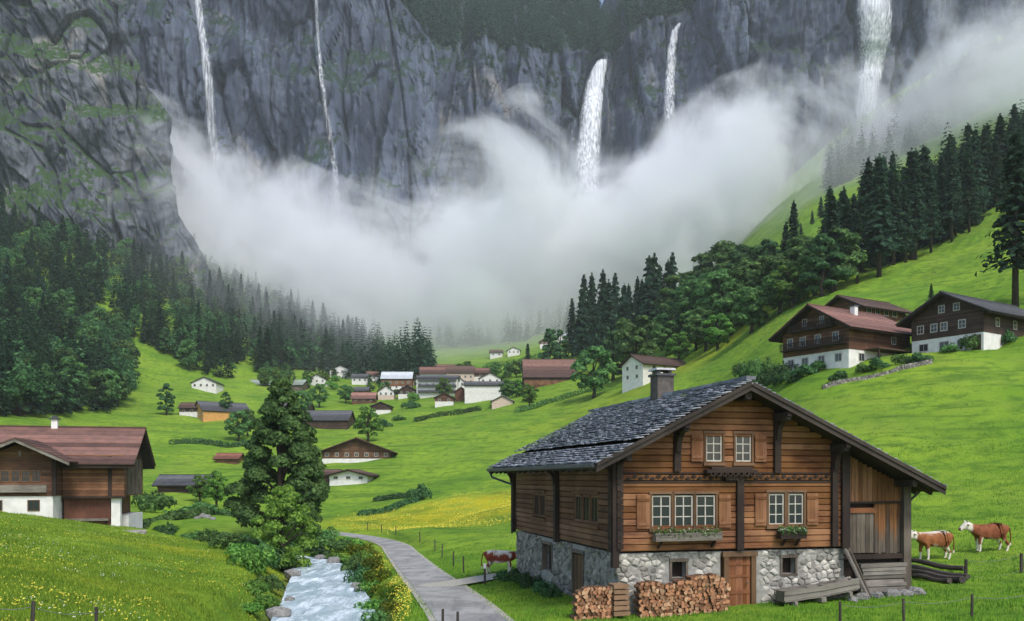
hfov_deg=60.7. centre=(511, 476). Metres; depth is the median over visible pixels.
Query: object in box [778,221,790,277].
spruce tree
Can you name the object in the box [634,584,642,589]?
split log
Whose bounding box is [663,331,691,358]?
broadleaf tree
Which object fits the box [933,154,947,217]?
spruce tree
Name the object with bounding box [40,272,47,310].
spruce tree
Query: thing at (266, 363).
broadleaf tree
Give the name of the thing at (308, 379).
broadleaf tree
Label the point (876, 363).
bush
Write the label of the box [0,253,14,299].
spruce tree
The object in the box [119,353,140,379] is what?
broadleaf tree
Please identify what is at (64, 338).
broadleaf tree
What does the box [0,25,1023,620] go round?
ground
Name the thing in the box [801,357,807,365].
window
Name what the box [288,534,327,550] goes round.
bush
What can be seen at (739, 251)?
broadleaf tree
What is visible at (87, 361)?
spruce tree
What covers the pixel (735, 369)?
bush
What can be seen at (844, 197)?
spruce tree
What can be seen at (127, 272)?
spruce tree
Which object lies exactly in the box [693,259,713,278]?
broadleaf tree
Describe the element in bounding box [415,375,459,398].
hotel
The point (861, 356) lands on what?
window
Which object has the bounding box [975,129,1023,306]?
spruce tree
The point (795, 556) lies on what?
cellar window
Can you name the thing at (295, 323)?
spruce tree
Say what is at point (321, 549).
bush
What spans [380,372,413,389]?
house
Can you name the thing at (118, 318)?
broadleaf tree
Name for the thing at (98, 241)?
spruce tree
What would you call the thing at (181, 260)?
spruce tree
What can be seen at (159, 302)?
spruce tree
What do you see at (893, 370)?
garden wall
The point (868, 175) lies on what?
spruce tree
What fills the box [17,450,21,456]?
window
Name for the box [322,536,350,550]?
bush
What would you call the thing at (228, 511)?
bush
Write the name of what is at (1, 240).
spruce tree
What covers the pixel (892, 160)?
spruce tree
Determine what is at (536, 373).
barn
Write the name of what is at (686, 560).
cellar window
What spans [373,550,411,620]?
wildflowers
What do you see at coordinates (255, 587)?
bush
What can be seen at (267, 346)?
spruce tree
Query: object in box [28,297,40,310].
broadleaf tree
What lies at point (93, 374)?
broadleaf tree
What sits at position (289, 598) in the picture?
boulder
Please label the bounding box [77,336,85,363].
spruce tree
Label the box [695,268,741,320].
broadleaf tree
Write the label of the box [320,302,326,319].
spruce tree
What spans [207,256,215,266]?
broadleaf tree
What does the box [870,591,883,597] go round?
stone
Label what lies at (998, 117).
spruce tree
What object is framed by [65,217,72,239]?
broadleaf tree
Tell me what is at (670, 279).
broadleaf tree
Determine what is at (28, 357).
broadleaf tree
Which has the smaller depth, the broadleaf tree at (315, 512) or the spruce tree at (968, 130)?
the broadleaf tree at (315, 512)
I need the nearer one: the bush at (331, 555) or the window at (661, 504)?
the window at (661, 504)
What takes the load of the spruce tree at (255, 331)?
on the ground at (436, 449)
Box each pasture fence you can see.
[3,601,97,620]
[367,522,463,572]
[839,594,1023,620]
[964,553,1022,577]
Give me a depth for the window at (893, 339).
113.95 m
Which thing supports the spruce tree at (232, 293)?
on the ground at (436, 449)
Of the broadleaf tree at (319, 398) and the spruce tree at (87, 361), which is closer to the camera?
the spruce tree at (87, 361)
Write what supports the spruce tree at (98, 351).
on the ground at (436, 449)
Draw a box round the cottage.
[323,469,379,485]
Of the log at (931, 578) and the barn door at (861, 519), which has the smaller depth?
the barn door at (861, 519)
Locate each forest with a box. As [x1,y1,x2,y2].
[0,186,355,416]
[275,293,437,384]
[385,0,781,124]
[434,297,577,346]
[819,14,1023,192]
[856,100,1023,267]
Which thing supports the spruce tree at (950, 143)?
on the ground at (436, 449)
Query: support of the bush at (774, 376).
on the ground at (436, 449)
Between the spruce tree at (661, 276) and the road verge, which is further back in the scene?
the spruce tree at (661, 276)
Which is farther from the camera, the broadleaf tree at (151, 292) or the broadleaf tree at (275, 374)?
the broadleaf tree at (151, 292)
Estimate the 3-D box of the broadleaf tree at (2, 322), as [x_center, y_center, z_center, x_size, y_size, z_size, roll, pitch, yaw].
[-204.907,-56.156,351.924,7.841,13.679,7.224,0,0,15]
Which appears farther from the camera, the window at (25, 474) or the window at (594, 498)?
the window at (25, 474)
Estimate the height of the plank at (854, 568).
1.905 m
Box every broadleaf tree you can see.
[0,252,5,274]
[0,320,8,334]
[6,380,22,414]
[10,255,28,269]
[10,307,24,328]
[12,317,32,335]
[18,231,35,240]
[19,244,30,254]
[19,354,40,368]
[21,287,47,304]
[23,218,35,231]
[28,226,43,241]
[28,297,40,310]
[36,363,62,414]
[38,242,53,265]
[42,225,52,238]
[47,289,75,316]
[48,347,78,362]
[49,373,75,412]
[51,220,58,239]
[51,356,89,393]
[60,320,77,341]
[61,332,76,345]
[63,287,78,308]
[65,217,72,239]
[66,364,89,410]
[72,317,80,338]
[75,324,102,338]
[83,335,95,355]
[84,293,97,314]
[84,306,105,323]
[84,370,114,404]
[89,334,105,349]
[90,368,122,407]
[93,252,102,262]
[100,312,119,334]
[107,258,115,275]
[107,306,127,320]
[108,339,140,361]
[111,317,123,336]
[111,370,133,406]
[115,329,131,352]
[116,237,137,257]
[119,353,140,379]
[127,308,139,336]
[137,280,156,305]
[138,281,151,305]
[145,300,157,316]
[156,383,175,414]
[158,327,171,353]
[170,266,190,284]
[175,338,198,369]
[179,297,196,314]
[184,285,193,296]
[185,474,209,501]
[194,288,206,308]
[201,470,228,506]
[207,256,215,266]
[208,262,221,280]
[219,391,233,409]
[223,375,330,539]
[224,410,252,440]
[230,268,239,284]
[235,409,256,435]
[236,307,247,318]
[247,339,258,362]
[249,484,318,572]
[257,366,270,377]
[257,371,269,386]
[262,361,269,371]
[263,296,280,312]
[269,289,282,297]
[271,367,281,377]
[276,491,322,543]
[280,362,289,372]
[285,371,295,382]
[295,390,312,410]
[302,370,313,382]
[302,376,310,385]
[307,383,329,407]
[314,319,326,328]
[320,372,329,379]
[330,368,336,375]
[337,384,354,402]
[352,405,383,441]
[367,374,372,384]
[378,381,390,389]
[435,377,452,393]
[464,361,470,365]
[489,362,502,374]
[498,379,514,395]
[503,363,512,377]
[508,361,521,377]
[511,379,522,397]
[520,383,538,406]
[537,328,562,358]
[553,329,568,358]
[570,345,617,398]
[599,330,623,380]
[614,315,658,361]
[647,317,668,350]
[649,321,682,356]
[652,271,693,312]
[656,286,691,338]
[656,299,682,332]
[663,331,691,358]
[671,275,697,313]
[674,278,715,326]
[680,317,701,350]
[681,306,724,352]
[691,240,737,269]
[692,270,718,326]
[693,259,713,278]
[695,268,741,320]
[701,313,734,350]
[702,245,759,272]
[706,281,752,336]
[722,244,758,276]
[728,256,769,305]
[730,286,770,334]
[738,244,767,279]
[746,253,788,309]
[754,238,780,274]
[761,270,802,314]
[769,261,812,307]
[771,235,814,292]
[781,241,829,296]
[797,227,867,291]
[797,233,852,296]
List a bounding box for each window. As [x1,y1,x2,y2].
[0,470,9,481]
[0,500,2,510]
[11,470,19,481]
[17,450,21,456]
[21,470,30,481]
[27,500,39,510]
[31,470,40,481]
[534,493,539,516]
[540,493,546,516]
[575,494,581,520]
[582,495,590,522]
[591,495,599,523]
[652,495,670,525]
[669,558,688,579]
[675,495,692,525]
[697,495,714,524]
[706,436,721,461]
[736,437,750,461]
[769,494,783,523]
[780,554,797,575]
[787,339,792,347]
[787,359,793,367]
[789,494,802,523]
[800,336,805,345]
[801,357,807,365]
[815,334,820,343]
[818,355,824,362]
[832,331,838,340]
[835,352,841,361]
[858,353,864,361]
[891,337,895,344]
[917,325,923,334]
[919,343,928,351]
[930,323,937,332]
[938,305,944,313]
[939,340,948,348]
[940,322,947,331]
[953,302,959,310]
[958,319,965,328]
[996,317,999,326]
[1013,320,1016,329]
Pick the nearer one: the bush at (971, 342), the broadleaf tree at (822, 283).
the bush at (971, 342)
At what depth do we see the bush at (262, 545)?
54.58 m
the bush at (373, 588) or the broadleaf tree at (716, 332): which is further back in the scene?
the broadleaf tree at (716, 332)
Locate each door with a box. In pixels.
[575,554,581,589]
[729,556,749,605]
[847,508,875,552]
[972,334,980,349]
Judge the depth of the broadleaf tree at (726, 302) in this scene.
241.93 m
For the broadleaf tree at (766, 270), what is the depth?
229.11 m
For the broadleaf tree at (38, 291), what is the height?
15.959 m
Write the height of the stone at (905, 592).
0.422 m
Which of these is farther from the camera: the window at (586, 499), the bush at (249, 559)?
the bush at (249, 559)
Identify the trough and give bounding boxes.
[774,583,830,605]
[806,576,859,601]
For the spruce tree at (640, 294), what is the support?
on the ground at (436, 449)
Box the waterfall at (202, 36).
[196,0,216,178]
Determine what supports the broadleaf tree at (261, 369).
on the ground at (436, 449)
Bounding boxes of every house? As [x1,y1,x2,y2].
[177,402,197,417]
[190,376,224,393]
[195,401,249,421]
[311,374,328,386]
[329,365,353,378]
[350,374,370,384]
[366,371,380,380]
[370,401,394,413]
[376,385,396,399]
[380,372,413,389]
[397,384,416,398]
[419,367,445,374]
[433,392,455,407]
[435,364,455,366]
[445,366,474,380]
[454,386,464,401]
[459,377,464,388]
[463,381,502,402]
[474,368,491,380]
[478,372,501,380]
[489,350,502,358]
[507,347,520,356]
[539,339,552,348]
[617,354,685,392]
[824,295,911,321]
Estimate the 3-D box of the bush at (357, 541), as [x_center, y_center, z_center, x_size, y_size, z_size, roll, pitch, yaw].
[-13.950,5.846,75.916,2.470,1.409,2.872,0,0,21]
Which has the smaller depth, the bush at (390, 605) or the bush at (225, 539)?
the bush at (390, 605)
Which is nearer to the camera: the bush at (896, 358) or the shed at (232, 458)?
the bush at (896, 358)
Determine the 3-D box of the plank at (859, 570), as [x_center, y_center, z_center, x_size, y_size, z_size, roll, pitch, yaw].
[13.554,3.781,34.019,0.845,1.790,0.120,0,0,35]
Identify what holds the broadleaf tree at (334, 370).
on the ground at (436, 449)
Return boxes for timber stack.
[855,562,907,592]
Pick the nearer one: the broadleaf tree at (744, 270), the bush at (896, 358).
the bush at (896, 358)
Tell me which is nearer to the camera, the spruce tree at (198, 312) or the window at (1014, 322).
the window at (1014, 322)
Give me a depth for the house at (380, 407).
350.41 m
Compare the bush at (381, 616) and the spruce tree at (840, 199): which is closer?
the bush at (381, 616)
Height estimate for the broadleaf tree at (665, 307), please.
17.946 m
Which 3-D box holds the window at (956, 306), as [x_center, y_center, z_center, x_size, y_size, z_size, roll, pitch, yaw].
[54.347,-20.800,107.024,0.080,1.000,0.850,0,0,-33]
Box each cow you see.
[481,549,516,573]
[911,530,954,559]
[958,520,1010,551]
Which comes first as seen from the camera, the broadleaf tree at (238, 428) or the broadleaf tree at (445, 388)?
the broadleaf tree at (238, 428)
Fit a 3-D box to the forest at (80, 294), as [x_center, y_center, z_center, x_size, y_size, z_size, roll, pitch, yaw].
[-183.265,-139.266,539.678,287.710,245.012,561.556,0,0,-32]
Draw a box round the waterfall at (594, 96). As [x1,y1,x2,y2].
[572,59,606,224]
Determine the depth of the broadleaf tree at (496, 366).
422.93 m
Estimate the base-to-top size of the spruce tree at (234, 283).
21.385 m
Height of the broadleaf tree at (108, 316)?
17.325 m
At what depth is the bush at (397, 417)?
309.81 m
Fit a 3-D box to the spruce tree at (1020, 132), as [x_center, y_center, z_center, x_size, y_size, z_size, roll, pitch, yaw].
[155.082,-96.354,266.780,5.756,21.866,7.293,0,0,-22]
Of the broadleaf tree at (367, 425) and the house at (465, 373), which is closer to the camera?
the broadleaf tree at (367, 425)
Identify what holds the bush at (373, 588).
on the ground at (436, 449)
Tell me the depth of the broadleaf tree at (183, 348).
436.00 m
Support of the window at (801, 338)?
in the chalet at (830, 337)
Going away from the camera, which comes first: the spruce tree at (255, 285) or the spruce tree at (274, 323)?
the spruce tree at (274, 323)
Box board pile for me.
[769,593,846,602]
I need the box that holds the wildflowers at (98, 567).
[2,515,279,617]
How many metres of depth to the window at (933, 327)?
109.48 m
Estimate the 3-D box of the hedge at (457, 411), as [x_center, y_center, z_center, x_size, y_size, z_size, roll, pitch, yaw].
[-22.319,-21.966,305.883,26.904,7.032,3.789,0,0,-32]
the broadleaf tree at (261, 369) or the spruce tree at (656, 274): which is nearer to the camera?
the spruce tree at (656, 274)
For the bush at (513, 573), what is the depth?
42.77 m
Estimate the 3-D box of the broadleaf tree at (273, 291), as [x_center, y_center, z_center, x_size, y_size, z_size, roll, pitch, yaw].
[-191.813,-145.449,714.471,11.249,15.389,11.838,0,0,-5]
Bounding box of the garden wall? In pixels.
[822,359,932,388]
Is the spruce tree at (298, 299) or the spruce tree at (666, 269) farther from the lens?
the spruce tree at (298, 299)
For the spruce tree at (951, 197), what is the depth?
227.31 m
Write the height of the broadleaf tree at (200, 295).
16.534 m
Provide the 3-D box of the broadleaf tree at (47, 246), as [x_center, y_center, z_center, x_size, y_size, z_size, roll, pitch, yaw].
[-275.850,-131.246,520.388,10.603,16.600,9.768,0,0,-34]
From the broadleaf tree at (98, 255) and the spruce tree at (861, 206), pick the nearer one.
the spruce tree at (861, 206)
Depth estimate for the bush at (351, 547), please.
71.59 m
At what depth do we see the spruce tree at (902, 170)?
231.34 m
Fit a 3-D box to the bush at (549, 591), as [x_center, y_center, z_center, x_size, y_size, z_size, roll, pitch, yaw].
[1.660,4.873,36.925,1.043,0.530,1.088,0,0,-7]
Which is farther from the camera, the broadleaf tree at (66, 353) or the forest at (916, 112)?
the forest at (916, 112)
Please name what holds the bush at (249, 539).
on the ground at (436, 449)
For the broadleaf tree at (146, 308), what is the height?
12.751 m
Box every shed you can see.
[212,453,244,463]
[322,469,341,482]
[353,387,370,391]
[490,395,514,408]
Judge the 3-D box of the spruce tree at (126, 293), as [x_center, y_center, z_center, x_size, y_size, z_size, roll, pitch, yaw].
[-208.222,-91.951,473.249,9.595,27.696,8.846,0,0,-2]
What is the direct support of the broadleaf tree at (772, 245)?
on the ground at (436, 449)
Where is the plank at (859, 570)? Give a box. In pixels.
[849,550,869,594]
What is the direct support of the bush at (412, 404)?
on the ground at (436, 449)
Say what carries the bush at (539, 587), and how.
on the ground at (436, 449)
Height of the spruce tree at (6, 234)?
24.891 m
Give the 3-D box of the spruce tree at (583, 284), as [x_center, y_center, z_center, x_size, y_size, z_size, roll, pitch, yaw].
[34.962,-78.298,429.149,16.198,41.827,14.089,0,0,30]
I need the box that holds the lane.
[416,572,508,585]
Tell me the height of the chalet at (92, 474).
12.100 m
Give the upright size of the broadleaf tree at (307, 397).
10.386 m
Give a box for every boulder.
[265,606,291,620]
[284,569,300,579]
[284,596,294,600]
[315,554,324,558]
[326,556,339,562]
[350,582,361,587]
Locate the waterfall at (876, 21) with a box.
[859,0,891,117]
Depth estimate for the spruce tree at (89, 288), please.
467.89 m
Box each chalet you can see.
[0,416,155,533]
[321,437,396,463]
[487,367,947,613]
[768,303,911,374]
[895,291,1023,352]
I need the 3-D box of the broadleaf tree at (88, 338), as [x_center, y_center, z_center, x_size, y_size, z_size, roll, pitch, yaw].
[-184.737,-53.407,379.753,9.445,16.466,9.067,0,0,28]
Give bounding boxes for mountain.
[0,0,216,292]
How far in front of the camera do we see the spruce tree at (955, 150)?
288.63 m
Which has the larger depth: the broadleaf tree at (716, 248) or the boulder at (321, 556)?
the broadleaf tree at (716, 248)
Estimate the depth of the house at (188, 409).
332.04 m
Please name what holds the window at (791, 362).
in the chalet at (830, 337)
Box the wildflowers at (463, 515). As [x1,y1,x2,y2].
[334,490,510,533]
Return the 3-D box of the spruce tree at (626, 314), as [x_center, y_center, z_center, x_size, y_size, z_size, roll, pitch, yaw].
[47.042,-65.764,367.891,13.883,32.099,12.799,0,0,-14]
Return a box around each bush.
[7,405,33,415]
[131,490,163,511]
[136,493,176,511]
[152,521,179,535]
[179,502,220,512]
[179,530,201,539]
[197,528,229,543]
[208,531,244,547]
[221,508,230,514]
[224,542,256,559]
[226,547,277,573]
[239,603,265,613]
[242,532,259,547]
[242,579,271,594]
[253,593,280,608]
[255,542,279,568]
[256,573,285,590]
[270,546,296,570]
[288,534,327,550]
[308,540,330,556]
[316,527,339,540]
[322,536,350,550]
[324,381,338,388]
[324,552,339,558]
[331,375,340,380]
[334,553,348,563]
[336,536,364,550]
[340,554,362,571]
[343,564,369,582]
[346,542,373,553]
[350,550,375,567]
[353,598,381,610]
[355,580,379,597]
[359,549,383,557]
[360,610,387,620]
[362,556,383,570]
[362,568,392,581]
[368,582,393,595]
[374,583,407,599]
[379,418,393,426]
[379,599,402,614]
[391,415,405,419]
[400,400,420,407]
[405,483,431,499]
[407,392,419,399]
[492,569,509,580]
[503,372,511,376]
[504,567,526,582]
[515,572,542,588]
[531,580,557,594]
[540,586,562,597]
[731,361,745,376]
[738,357,762,376]
[745,372,771,386]
[757,357,780,376]
[763,361,791,385]
[777,369,800,381]
[790,363,819,375]
[810,360,826,368]
[828,370,848,381]
[855,362,873,371]
[869,357,890,369]
[890,353,911,363]
[906,352,934,362]
[939,342,959,352]
[957,334,979,349]
[1001,328,1017,343]
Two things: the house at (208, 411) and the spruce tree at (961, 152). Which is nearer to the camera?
the spruce tree at (961, 152)
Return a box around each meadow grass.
[0,511,287,620]
[332,435,1023,620]
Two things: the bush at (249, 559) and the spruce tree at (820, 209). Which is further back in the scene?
the spruce tree at (820, 209)
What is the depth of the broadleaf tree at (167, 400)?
329.14 m
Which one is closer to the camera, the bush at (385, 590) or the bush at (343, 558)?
the bush at (385, 590)
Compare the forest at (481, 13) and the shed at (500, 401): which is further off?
the forest at (481, 13)
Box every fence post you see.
[441,609,443,620]
[483,563,485,584]
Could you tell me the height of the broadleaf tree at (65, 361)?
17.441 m
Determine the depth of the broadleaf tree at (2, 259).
464.40 m
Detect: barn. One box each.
[151,474,213,493]
[250,380,309,390]
[281,402,314,410]
[302,410,356,428]
[350,392,377,404]
[522,359,576,388]
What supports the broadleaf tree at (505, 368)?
on the ground at (436, 449)
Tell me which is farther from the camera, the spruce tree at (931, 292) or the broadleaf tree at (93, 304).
the broadleaf tree at (93, 304)
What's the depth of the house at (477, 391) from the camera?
343.56 m
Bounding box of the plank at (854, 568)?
[843,548,870,597]
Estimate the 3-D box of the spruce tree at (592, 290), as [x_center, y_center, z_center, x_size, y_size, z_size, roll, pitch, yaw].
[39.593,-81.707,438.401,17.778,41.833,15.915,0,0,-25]
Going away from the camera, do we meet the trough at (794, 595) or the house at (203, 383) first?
the trough at (794, 595)
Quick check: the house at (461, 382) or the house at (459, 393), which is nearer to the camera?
the house at (459, 393)
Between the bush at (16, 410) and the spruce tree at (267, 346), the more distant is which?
the spruce tree at (267, 346)
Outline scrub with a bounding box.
[0,1,168,231]
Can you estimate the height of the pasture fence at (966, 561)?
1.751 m
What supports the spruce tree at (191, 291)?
on the ground at (436, 449)
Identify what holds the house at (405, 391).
on the ground at (436, 449)
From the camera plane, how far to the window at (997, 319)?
105.85 m
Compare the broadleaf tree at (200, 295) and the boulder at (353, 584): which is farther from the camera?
the broadleaf tree at (200, 295)
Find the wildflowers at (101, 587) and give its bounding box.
[0,513,279,620]
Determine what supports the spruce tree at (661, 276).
on the ground at (436, 449)
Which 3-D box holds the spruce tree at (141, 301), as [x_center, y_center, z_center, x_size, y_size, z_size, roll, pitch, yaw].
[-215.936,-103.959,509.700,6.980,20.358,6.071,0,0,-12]
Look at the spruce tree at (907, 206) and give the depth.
211.87 m
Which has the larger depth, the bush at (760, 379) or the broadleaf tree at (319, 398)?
the broadleaf tree at (319, 398)
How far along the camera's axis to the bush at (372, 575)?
51.60 m
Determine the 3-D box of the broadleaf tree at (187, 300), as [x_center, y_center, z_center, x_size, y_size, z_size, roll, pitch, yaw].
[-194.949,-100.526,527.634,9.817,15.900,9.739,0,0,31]
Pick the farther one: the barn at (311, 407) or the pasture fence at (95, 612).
the barn at (311, 407)
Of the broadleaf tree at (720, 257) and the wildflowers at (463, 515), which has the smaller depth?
the wildflowers at (463, 515)
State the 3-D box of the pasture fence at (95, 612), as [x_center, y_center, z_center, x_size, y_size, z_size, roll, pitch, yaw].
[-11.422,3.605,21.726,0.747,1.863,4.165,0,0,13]
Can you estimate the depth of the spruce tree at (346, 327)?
664.08 m
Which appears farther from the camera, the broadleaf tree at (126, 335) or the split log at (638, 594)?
the broadleaf tree at (126, 335)
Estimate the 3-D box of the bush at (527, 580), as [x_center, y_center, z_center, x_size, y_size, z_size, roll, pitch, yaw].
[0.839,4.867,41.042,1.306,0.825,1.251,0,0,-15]
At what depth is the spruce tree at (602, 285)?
433.04 m
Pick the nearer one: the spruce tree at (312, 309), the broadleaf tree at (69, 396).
the broadleaf tree at (69, 396)
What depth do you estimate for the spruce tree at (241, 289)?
624.24 m
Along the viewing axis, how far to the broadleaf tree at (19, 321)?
359.39 m
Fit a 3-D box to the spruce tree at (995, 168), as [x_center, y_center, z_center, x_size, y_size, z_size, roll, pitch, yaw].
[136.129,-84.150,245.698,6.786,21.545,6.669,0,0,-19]
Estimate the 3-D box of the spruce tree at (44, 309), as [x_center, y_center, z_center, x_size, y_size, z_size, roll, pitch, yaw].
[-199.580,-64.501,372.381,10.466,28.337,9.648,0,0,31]
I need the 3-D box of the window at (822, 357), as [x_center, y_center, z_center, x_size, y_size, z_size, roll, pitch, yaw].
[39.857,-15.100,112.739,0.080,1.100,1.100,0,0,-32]
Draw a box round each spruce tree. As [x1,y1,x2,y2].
[0,191,7,221]
[0,230,4,251]
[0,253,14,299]
[0,329,13,414]
[2,212,12,249]
[2,277,16,322]
[4,329,15,379]
[10,207,13,227]
[10,216,21,245]
[12,325,20,350]
[13,203,19,229]
[29,228,36,260]
[32,262,42,288]
[33,292,51,341]
[35,207,42,230]
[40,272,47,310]
[50,254,64,300]
[53,231,64,263]
[58,214,71,255]
[65,246,73,273]
[66,315,75,348]
[72,225,82,265]
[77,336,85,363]
[83,351,91,389]
[85,270,97,315]
[93,257,107,302]
[94,228,102,256]
[95,339,105,381]
[101,246,109,286]
[109,235,115,260]
[116,282,122,311]
[121,281,132,326]
[124,265,129,285]
[129,238,138,265]
[136,244,146,279]
[138,281,146,311]
[138,307,149,342]
[149,257,154,280]
[155,299,163,325]
[156,252,165,282]
[169,272,176,302]
[175,313,184,356]
[179,251,185,278]
[189,285,194,304]
[193,300,201,328]
[195,325,203,359]
[199,324,217,371]
[206,269,213,304]
[212,319,216,337]
[215,266,222,289]
[223,284,232,316]
[229,288,236,308]
[231,331,242,363]
[233,277,237,294]
[237,274,244,301]
[249,296,257,321]
[249,317,257,348]
[252,272,257,295]
[253,325,266,370]
[254,288,262,318]
[255,283,263,308]
[258,306,262,335]
[263,294,271,327]
[263,326,275,367]
[269,327,278,366]
[271,310,277,342]
[277,312,284,337]
[289,289,293,308]
[291,313,298,338]
[297,288,300,308]
[297,318,303,348]
[309,299,315,320]
[317,327,332,365]
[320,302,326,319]
[341,319,348,342]
[345,314,349,331]
[354,316,359,337]
[524,344,530,358]
[562,298,576,356]
[568,288,592,359]
[569,274,595,352]
[587,272,597,334]
[589,299,607,360]
[590,269,607,343]
[594,279,617,350]
[610,282,633,351]
[611,273,620,340]
[621,283,636,331]
[631,279,643,333]
[632,276,640,322]
[637,255,657,338]
[641,253,663,336]
[657,264,663,295]
[658,260,669,310]
[665,252,677,311]
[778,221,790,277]
[781,200,801,250]
[810,211,814,223]
[816,197,824,217]
[817,185,837,233]
[818,191,847,292]
[824,198,840,243]
[836,192,841,223]
[838,186,852,244]
[840,202,862,281]
[847,210,873,283]
[849,193,857,225]
[851,173,865,228]
[853,157,874,266]
[853,196,876,272]
[861,153,905,277]
[883,156,889,177]
[883,166,910,264]
[886,151,899,187]
[895,182,917,262]
[897,147,932,259]
[897,166,906,259]
[901,158,932,259]
[917,143,941,246]
[923,166,945,252]
[928,283,933,297]
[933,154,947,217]
[939,147,965,242]
[944,134,962,192]
[952,134,957,159]
[954,157,964,235]
[956,144,983,232]
[957,123,972,159]
[958,145,966,190]
[963,127,993,222]
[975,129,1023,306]
[978,125,992,214]
[981,123,993,174]
[985,138,1009,211]
[987,115,1010,199]
[993,113,1007,141]
[1003,134,1013,196]
[1006,103,1023,134]
[1018,126,1023,171]
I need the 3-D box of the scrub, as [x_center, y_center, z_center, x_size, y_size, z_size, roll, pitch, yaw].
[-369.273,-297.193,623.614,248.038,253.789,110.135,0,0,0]
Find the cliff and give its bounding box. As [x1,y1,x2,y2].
[112,0,1023,331]
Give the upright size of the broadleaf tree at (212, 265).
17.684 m
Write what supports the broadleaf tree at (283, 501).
on the ground at (436, 449)
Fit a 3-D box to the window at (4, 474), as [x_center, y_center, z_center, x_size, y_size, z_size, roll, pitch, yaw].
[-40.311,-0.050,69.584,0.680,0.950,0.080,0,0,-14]
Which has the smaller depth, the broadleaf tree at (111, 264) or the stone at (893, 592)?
the stone at (893, 592)
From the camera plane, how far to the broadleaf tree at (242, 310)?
570.27 m
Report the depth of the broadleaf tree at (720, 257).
317.60 m
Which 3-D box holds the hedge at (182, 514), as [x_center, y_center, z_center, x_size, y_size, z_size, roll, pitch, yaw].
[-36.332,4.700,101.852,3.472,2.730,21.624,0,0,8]
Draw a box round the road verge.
[340,532,513,620]
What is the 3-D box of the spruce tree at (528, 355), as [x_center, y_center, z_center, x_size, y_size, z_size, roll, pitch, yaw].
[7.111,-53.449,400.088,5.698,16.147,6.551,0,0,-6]
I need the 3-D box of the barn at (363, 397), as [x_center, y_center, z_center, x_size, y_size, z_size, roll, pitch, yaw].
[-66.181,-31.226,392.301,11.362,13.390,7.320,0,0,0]
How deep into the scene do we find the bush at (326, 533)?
82.23 m
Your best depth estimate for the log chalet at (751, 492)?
33.46 m
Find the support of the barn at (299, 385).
on the ground at (436, 449)
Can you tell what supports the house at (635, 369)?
on the ground at (436, 449)
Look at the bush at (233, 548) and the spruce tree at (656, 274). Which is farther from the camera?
the spruce tree at (656, 274)
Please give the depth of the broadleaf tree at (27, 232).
543.62 m
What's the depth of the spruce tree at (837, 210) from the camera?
218.73 m
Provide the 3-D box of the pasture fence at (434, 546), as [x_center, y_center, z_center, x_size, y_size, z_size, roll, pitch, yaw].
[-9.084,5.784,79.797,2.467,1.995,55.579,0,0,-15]
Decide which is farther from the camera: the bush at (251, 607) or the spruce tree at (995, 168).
the spruce tree at (995, 168)
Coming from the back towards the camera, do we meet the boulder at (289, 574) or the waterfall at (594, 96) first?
the waterfall at (594, 96)
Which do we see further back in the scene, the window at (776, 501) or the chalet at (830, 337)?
the chalet at (830, 337)
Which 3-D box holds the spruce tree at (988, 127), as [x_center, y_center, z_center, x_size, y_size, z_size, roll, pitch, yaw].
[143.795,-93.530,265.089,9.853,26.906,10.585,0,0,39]
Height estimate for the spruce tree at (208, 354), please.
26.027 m
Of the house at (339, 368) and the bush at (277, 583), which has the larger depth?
the house at (339, 368)
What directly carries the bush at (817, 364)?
on the ground at (436, 449)
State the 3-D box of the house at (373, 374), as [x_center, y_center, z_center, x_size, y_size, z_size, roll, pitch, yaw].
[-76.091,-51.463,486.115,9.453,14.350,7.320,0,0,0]
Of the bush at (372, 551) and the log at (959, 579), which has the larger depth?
the bush at (372, 551)
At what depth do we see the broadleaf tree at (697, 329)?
247.46 m
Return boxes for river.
[271,556,376,620]
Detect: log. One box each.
[570,614,577,619]
[572,607,579,613]
[633,598,642,603]
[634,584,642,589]
[634,592,642,597]
[634,605,642,611]
[672,579,681,584]
[685,575,693,580]
[911,558,963,570]
[911,564,969,579]
[911,568,965,583]
[911,573,951,583]
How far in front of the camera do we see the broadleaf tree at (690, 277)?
318.92 m
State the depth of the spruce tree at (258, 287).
645.00 m
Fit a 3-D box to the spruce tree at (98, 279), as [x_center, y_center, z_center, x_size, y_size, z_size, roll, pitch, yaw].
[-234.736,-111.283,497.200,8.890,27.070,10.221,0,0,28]
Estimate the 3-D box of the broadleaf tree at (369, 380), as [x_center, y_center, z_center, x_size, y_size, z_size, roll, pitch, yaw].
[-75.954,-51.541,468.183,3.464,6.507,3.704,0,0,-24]
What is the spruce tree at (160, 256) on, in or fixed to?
on the ground at (436, 449)
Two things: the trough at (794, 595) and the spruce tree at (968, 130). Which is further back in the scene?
the spruce tree at (968, 130)
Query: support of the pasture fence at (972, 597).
on the ground at (436, 449)
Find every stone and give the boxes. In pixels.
[847,596,857,602]
[854,592,869,600]
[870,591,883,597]
[882,588,900,596]
[899,589,913,595]
[907,586,926,595]
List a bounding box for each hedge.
[143,506,230,528]
[168,438,249,447]
[356,497,420,515]
[372,493,410,501]
[413,406,481,421]
[486,353,537,365]
[514,386,604,412]
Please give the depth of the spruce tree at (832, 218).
195.18 m
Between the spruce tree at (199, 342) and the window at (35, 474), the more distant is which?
the spruce tree at (199, 342)
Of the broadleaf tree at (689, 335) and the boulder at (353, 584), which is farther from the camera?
the broadleaf tree at (689, 335)
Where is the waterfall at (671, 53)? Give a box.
[665,24,679,165]

